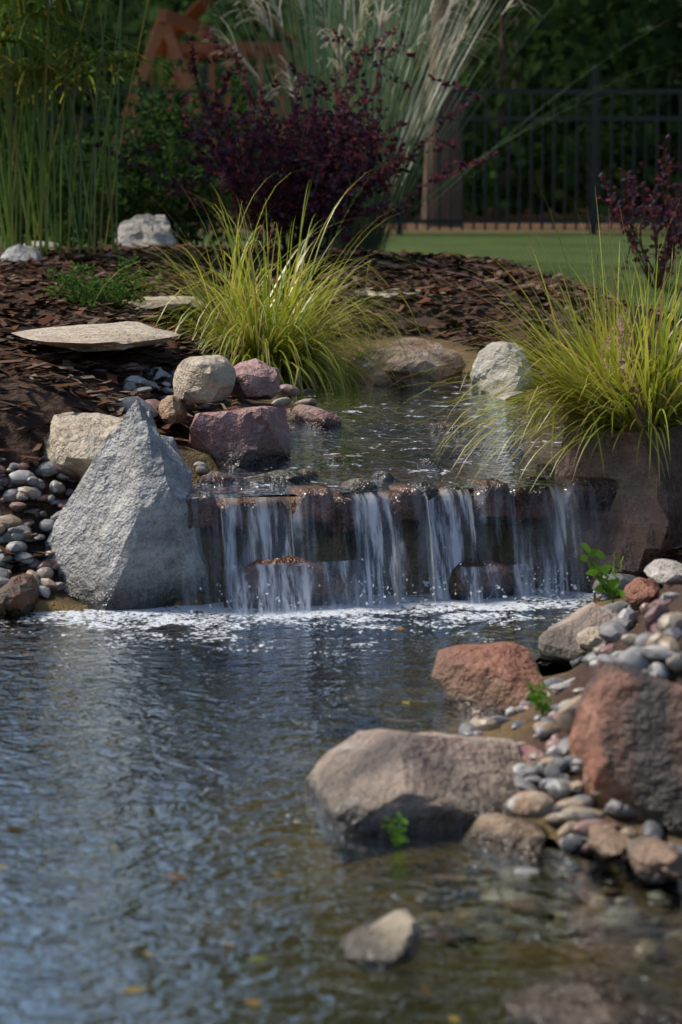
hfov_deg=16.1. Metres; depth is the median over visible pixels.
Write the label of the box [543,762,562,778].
stone
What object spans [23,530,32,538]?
pebble
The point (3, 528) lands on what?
pebble
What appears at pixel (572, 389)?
carex
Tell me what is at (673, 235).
purple shrub
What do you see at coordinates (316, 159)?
purple shrub
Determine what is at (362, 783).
big tan rock
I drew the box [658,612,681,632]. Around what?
pebble
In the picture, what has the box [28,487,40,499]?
pebble
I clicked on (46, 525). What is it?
pebble
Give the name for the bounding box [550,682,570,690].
pebble
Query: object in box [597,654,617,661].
pebble
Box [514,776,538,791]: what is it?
stone
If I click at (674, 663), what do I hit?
pebble
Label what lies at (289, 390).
pebble
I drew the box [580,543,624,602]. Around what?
weed
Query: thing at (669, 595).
pebble
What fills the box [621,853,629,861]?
pebble
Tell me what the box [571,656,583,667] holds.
pebble
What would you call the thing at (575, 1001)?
rock
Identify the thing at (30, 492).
pebble
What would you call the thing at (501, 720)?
stone
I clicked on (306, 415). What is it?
pink rock
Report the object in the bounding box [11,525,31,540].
pebble
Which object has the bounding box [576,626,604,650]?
rock
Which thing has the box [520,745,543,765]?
rock
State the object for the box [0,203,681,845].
ground
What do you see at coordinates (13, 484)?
pebble
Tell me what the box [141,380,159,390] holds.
stone
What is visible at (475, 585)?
waterfall tier sheet
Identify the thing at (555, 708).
pebble
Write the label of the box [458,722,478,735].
stone
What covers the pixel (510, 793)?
stone
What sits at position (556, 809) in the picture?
pebble
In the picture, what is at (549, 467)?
brown stream rock
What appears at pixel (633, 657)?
pebble
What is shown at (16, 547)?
pebble
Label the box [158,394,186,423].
small beige rock
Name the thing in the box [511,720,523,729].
stone
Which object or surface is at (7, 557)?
pebble
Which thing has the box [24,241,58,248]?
rock pile
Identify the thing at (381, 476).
pebble
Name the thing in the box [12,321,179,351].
flagstone
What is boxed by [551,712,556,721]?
pebble
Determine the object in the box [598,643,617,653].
stone
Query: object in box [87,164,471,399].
carex
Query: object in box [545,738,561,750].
stone
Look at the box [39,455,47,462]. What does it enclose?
pebble
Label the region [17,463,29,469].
pebble
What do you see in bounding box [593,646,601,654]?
stone
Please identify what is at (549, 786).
stone
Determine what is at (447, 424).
brown stream rock
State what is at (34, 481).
pebble
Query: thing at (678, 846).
pebble
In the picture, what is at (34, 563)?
pebble
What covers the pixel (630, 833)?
pebble
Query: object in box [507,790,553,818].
pebble
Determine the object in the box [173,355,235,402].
round cream rock
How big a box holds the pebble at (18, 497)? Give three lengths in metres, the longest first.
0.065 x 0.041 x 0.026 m
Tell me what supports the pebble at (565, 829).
on the ground at (496, 539)
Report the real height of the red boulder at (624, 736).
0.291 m
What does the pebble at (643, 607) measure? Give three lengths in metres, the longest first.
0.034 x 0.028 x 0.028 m
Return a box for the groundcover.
[41,251,169,313]
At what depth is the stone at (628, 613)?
5.21 m
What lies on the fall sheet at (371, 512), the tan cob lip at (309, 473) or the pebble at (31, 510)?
the tan cob lip at (309, 473)
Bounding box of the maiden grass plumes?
[183,0,538,249]
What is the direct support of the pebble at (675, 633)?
on the ground at (496, 539)
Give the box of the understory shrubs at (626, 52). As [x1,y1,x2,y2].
[99,0,681,218]
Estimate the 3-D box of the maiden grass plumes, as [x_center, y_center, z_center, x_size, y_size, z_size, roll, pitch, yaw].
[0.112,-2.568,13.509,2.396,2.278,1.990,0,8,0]
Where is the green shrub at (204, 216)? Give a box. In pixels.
[96,89,302,245]
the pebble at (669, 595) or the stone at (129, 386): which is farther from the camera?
the stone at (129, 386)
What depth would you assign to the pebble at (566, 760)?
4.04 m
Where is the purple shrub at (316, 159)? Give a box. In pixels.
[91,27,498,262]
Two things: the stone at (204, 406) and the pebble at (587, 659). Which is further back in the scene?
the stone at (204, 406)
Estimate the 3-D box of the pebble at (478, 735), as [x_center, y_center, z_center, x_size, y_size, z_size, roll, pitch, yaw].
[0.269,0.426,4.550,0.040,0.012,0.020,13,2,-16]
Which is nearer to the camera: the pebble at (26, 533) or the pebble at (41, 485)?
the pebble at (26, 533)
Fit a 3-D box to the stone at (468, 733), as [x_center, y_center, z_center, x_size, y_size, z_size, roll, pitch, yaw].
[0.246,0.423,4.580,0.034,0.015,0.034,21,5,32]
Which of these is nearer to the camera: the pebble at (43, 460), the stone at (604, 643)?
the stone at (604, 643)
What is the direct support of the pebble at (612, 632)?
on the ground at (496, 539)
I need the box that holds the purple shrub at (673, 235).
[591,134,681,287]
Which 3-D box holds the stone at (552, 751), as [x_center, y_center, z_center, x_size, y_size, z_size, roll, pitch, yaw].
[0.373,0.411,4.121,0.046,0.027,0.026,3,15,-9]
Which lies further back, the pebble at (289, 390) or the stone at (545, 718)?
the pebble at (289, 390)
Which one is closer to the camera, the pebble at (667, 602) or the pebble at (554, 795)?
the pebble at (554, 795)
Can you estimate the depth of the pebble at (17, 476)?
6.24 m
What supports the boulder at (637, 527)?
on the ground at (496, 539)
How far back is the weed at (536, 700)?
4.52 m
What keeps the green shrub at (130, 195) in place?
on the ground at (496, 539)
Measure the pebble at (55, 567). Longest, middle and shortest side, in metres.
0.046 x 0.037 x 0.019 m
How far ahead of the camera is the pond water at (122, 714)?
3.82 m
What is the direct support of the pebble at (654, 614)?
on the ground at (496, 539)
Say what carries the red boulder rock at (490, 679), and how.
on the ground at (496, 539)
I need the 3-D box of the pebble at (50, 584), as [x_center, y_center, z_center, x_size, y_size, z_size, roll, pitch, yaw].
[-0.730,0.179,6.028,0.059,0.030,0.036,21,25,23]
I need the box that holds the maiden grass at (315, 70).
[167,0,656,250]
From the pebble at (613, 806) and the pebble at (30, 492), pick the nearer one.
the pebble at (613, 806)
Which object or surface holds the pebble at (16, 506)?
on the ground at (496, 539)
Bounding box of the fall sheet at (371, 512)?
[220,486,568,608]
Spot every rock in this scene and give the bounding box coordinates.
[0,573,38,616]
[43,412,122,481]
[115,213,177,247]
[145,367,172,382]
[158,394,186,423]
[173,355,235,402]
[187,403,290,468]
[197,471,234,483]
[224,556,362,608]
[230,358,279,399]
[286,404,341,427]
[303,729,525,835]
[324,453,345,458]
[340,909,419,965]
[345,337,465,386]
[417,458,442,466]
[426,422,477,426]
[432,642,545,716]
[445,557,516,599]
[450,341,535,394]
[462,813,545,860]
[505,979,681,1023]
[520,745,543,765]
[536,463,557,471]
[538,602,637,666]
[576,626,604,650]
[587,824,631,856]
[622,577,659,606]
[625,836,681,882]
[644,559,681,584]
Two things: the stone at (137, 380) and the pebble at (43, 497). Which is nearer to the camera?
the pebble at (43, 497)
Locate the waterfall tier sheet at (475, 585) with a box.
[464,564,523,603]
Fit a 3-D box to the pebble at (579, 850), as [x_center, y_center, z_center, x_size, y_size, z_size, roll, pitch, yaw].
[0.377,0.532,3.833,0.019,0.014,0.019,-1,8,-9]
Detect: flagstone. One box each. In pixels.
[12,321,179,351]
[119,296,208,310]
[355,287,422,299]
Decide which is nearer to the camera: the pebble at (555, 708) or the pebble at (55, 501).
the pebble at (555, 708)
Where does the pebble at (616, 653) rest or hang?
on the big grey cobble
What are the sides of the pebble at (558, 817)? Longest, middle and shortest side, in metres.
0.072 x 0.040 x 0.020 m
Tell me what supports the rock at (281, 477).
on the fall sheet at (371, 512)
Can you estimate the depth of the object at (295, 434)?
6.98 m
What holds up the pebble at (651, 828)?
on the ground at (496, 539)
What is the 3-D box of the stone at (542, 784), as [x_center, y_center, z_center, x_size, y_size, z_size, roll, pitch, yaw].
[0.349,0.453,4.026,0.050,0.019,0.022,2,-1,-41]
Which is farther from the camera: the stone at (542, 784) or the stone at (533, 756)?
the stone at (533, 756)
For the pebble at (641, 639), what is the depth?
4.34 m
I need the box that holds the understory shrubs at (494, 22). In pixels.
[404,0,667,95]
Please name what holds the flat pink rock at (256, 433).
on the ground at (496, 539)
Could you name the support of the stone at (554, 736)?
on the ground at (496, 539)
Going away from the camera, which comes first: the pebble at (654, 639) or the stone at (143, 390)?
the pebble at (654, 639)
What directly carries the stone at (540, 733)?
on the ground at (496, 539)
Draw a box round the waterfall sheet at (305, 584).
[233,561,347,614]
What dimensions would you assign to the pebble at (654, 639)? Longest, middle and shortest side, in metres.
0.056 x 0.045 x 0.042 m
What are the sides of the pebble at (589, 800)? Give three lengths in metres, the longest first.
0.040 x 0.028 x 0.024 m
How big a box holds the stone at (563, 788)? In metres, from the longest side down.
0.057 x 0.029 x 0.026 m
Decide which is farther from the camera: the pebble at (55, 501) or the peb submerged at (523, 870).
the pebble at (55, 501)
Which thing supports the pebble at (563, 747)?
on the ground at (496, 539)
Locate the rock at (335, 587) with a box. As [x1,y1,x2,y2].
[224,556,362,608]
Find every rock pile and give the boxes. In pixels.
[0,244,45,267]
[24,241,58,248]
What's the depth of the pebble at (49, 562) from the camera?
6.07 m
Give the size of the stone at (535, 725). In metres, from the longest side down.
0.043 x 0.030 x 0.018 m
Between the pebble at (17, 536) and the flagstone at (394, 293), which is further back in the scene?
the flagstone at (394, 293)
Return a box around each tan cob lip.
[295,469,317,477]
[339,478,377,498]
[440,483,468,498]
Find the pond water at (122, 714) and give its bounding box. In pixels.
[0,588,681,1023]
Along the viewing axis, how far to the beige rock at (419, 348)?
8.10 m
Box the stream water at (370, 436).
[175,354,603,498]
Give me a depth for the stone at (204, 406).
7.04 m
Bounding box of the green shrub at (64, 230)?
[0,136,143,248]
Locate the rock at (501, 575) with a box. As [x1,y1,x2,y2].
[445,557,516,599]
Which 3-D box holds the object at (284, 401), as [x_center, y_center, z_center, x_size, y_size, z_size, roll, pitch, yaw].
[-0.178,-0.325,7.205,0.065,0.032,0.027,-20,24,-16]
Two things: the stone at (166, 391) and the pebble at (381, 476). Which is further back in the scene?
the stone at (166, 391)
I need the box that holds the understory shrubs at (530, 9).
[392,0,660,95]
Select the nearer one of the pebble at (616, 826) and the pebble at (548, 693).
the pebble at (616, 826)
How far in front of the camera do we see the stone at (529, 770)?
4.10 m
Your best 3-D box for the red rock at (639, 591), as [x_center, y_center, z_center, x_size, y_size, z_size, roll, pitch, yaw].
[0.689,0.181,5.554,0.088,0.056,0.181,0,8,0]
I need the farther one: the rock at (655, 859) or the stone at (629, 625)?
the stone at (629, 625)
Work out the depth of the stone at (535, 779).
4.08 m
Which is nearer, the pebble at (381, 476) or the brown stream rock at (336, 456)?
the pebble at (381, 476)
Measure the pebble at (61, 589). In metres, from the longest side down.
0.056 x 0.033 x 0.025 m
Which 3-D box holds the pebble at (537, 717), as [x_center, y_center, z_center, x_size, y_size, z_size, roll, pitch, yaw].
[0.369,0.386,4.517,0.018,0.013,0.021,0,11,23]
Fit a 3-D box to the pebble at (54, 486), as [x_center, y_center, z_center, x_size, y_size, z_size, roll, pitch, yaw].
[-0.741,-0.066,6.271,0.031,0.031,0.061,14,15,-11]
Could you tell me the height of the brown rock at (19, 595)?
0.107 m
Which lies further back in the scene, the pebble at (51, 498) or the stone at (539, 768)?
the pebble at (51, 498)
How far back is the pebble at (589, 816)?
3.90 m
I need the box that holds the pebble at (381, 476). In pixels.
[370,471,394,480]
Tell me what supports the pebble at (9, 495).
on the ground at (496, 539)
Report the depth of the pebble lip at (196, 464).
6.42 m
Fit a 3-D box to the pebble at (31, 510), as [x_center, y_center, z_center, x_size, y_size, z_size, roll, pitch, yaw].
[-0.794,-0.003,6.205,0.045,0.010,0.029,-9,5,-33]
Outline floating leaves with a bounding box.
[0,627,490,1021]
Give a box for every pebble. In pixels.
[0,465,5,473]
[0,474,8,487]
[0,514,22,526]
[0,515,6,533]
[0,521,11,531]
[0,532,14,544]
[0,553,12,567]
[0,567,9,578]
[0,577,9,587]
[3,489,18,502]
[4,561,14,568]
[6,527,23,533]
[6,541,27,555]
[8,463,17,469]
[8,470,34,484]
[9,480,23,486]
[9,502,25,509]
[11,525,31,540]
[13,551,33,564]
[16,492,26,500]
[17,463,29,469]
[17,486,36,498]
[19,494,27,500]
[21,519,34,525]
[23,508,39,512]
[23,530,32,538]
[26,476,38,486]
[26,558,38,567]
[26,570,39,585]
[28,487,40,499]
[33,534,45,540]
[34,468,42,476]
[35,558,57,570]
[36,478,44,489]
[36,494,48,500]
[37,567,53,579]
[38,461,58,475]
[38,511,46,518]
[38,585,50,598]
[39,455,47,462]
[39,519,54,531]
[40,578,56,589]
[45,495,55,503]
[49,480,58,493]
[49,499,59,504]
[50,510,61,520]
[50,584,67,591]
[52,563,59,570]
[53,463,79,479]
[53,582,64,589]
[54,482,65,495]
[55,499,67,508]
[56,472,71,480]
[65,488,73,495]
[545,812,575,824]
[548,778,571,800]
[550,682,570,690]
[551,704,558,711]
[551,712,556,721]
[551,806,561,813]
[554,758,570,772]
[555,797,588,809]
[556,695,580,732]
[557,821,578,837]
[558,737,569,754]
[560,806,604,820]
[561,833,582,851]
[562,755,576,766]
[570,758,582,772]
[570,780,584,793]
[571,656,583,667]
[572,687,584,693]
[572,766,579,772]
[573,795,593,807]
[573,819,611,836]
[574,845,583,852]
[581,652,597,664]
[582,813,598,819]
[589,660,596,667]
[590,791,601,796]
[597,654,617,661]
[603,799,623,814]
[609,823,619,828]
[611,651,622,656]
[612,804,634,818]
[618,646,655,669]
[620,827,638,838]
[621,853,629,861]
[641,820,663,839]
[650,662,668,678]
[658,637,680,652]
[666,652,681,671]
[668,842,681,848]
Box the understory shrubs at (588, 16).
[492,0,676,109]
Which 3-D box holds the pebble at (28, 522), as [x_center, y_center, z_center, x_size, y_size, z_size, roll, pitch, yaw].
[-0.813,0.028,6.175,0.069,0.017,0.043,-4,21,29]
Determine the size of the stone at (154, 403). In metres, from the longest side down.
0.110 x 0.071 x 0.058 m
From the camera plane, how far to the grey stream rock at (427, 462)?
6.49 m
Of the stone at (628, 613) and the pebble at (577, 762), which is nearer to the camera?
the pebble at (577, 762)
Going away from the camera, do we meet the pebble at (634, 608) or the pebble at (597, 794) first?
the pebble at (597, 794)
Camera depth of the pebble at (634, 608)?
5.55 m
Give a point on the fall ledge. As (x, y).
(335, 512)
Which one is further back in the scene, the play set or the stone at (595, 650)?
the play set
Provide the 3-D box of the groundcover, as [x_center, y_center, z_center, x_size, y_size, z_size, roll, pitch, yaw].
[-0.832,-0.800,8.427,0.401,0.222,0.425,4,9,28]
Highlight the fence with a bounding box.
[0,64,681,233]
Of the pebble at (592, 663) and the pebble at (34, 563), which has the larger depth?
the pebble at (34, 563)
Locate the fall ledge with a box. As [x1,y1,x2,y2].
[187,476,615,538]
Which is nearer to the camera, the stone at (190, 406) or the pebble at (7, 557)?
the pebble at (7, 557)
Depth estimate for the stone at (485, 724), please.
4.59 m
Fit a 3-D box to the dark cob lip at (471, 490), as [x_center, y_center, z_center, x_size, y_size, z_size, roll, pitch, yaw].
[0.377,-0.062,6.215,0.124,0.051,0.099,0,8,0]
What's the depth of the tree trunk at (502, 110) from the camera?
30.52 m
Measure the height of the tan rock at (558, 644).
0.176 m
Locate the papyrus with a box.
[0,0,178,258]
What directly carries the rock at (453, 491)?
on the fall sheet at (371, 512)
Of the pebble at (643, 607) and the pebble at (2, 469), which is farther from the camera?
the pebble at (2, 469)
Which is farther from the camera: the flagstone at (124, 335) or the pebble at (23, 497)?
the flagstone at (124, 335)
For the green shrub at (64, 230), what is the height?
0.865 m
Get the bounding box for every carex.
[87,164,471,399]
[384,184,681,493]
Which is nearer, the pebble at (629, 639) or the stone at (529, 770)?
the stone at (529, 770)
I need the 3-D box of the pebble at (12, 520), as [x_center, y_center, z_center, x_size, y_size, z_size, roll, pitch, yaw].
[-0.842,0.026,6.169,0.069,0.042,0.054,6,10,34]
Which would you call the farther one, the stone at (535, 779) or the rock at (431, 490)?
the rock at (431, 490)
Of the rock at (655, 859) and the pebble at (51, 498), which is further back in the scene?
the pebble at (51, 498)
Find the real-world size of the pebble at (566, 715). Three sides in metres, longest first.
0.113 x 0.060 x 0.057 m
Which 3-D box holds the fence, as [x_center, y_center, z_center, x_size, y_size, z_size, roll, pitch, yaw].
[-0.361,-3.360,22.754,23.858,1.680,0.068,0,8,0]
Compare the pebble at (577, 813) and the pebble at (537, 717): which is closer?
the pebble at (577, 813)
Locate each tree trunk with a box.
[421,0,463,226]
[491,0,506,217]
[505,15,527,138]
[509,0,523,214]
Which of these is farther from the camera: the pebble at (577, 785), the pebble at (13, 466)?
the pebble at (13, 466)
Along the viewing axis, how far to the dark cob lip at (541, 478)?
6.26 m
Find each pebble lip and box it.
[193,462,206,468]
[195,466,208,474]
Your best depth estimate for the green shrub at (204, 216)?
14.31 m
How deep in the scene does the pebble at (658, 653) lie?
4.12 m
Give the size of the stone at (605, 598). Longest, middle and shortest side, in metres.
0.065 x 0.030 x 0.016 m
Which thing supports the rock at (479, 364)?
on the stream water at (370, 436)
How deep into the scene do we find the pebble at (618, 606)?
5.63 m
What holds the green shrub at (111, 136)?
on the ground at (496, 539)
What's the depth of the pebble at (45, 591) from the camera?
5.98 m
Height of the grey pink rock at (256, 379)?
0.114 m
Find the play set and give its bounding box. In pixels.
[111,0,305,216]
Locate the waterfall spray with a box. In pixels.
[190,547,611,614]
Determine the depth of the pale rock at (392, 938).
3.33 m
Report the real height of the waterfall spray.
0.136 m
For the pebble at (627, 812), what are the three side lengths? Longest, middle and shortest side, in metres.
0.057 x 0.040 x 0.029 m
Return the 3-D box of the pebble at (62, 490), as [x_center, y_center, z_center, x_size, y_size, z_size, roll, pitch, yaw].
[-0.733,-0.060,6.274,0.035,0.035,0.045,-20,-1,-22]
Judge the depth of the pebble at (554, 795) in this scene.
3.98 m
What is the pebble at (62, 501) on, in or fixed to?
on the pebble
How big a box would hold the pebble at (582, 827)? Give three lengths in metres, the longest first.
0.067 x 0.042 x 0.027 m
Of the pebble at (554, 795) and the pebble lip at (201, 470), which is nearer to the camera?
the pebble at (554, 795)
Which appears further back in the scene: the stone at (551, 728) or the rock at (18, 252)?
the rock at (18, 252)
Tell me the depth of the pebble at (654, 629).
4.31 m
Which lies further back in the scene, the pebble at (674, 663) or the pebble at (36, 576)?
the pebble at (36, 576)
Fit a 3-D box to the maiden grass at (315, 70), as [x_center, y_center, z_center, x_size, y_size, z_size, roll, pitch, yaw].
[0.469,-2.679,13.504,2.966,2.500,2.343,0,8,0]
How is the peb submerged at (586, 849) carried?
on the pond water at (122, 714)
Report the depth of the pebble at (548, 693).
4.68 m
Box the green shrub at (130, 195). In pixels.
[0,57,327,244]
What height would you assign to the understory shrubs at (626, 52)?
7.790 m
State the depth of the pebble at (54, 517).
6.18 m
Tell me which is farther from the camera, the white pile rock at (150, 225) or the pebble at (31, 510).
the white pile rock at (150, 225)
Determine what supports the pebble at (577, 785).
on the ground at (496, 539)
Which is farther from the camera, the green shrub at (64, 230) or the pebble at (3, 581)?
the green shrub at (64, 230)
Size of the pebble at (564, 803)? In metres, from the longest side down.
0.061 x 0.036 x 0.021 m
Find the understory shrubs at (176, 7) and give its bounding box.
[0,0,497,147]
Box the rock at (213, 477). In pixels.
[197,471,234,483]
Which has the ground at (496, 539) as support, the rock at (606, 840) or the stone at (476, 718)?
the stone at (476, 718)
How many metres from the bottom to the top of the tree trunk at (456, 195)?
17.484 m
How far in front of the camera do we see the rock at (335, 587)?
5.97 m
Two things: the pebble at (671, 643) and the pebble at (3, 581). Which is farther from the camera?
the pebble at (3, 581)
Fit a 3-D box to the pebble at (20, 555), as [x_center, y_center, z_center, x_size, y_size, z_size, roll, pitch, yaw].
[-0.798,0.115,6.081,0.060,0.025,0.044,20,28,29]
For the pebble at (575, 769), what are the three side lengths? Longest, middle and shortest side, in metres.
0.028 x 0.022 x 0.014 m
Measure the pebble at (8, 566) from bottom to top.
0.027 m
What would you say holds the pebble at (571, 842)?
on the pond water at (122, 714)
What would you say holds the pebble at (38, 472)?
on the ground at (496, 539)
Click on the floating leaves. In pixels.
(256, 1001)
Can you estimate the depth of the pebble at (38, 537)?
6.13 m
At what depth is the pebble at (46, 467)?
6.28 m
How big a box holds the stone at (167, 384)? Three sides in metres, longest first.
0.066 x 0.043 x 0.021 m
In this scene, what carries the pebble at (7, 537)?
on the ground at (496, 539)
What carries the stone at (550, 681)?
on the ground at (496, 539)
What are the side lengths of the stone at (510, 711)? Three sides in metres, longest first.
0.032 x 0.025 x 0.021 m
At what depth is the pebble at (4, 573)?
6.01 m
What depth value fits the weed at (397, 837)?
3.86 m
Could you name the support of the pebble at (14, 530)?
on the ground at (496, 539)
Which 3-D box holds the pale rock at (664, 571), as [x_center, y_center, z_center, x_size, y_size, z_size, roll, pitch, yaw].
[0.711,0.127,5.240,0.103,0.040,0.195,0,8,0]
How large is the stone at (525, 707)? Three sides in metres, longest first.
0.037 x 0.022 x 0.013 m
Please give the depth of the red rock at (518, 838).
3.84 m
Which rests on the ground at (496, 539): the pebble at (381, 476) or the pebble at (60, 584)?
the pebble at (60, 584)
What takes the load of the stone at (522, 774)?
on the ground at (496, 539)
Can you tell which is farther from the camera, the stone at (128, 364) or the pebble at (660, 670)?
the stone at (128, 364)
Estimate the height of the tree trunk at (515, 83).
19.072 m
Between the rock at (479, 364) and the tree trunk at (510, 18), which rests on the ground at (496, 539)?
the tree trunk at (510, 18)
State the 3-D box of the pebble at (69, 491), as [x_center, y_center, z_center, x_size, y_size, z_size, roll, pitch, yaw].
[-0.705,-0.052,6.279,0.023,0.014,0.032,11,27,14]
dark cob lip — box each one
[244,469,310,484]
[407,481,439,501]
[467,479,510,497]
[525,476,554,490]
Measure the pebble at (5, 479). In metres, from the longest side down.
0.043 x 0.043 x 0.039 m
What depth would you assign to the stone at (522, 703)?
4.71 m
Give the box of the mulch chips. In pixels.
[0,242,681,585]
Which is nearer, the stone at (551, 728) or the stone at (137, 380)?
the stone at (551, 728)
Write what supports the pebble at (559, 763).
on the ground at (496, 539)
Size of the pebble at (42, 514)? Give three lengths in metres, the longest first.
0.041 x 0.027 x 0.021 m
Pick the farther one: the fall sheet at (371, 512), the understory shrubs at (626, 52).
the understory shrubs at (626, 52)
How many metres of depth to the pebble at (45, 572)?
6.04 m
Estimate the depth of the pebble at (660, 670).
4.09 m
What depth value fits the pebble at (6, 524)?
6.13 m
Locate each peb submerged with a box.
[514,868,538,873]
[582,844,594,853]
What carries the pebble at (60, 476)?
on the ground at (496, 539)
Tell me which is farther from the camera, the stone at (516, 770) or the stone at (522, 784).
the stone at (516, 770)
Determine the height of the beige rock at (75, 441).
0.176 m
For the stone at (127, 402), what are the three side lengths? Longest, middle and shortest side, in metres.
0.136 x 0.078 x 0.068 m
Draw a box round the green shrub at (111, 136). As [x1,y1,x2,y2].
[0,94,162,248]
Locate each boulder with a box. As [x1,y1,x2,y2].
[45,398,208,610]
[548,302,681,593]
[565,660,681,837]
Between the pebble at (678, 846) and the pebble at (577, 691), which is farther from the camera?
the pebble at (577, 691)
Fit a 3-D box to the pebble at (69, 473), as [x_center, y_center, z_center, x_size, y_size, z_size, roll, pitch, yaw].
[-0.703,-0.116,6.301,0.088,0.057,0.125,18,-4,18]
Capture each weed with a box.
[381,812,409,847]
[525,669,552,716]
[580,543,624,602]
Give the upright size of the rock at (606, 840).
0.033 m
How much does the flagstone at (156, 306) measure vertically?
0.034 m

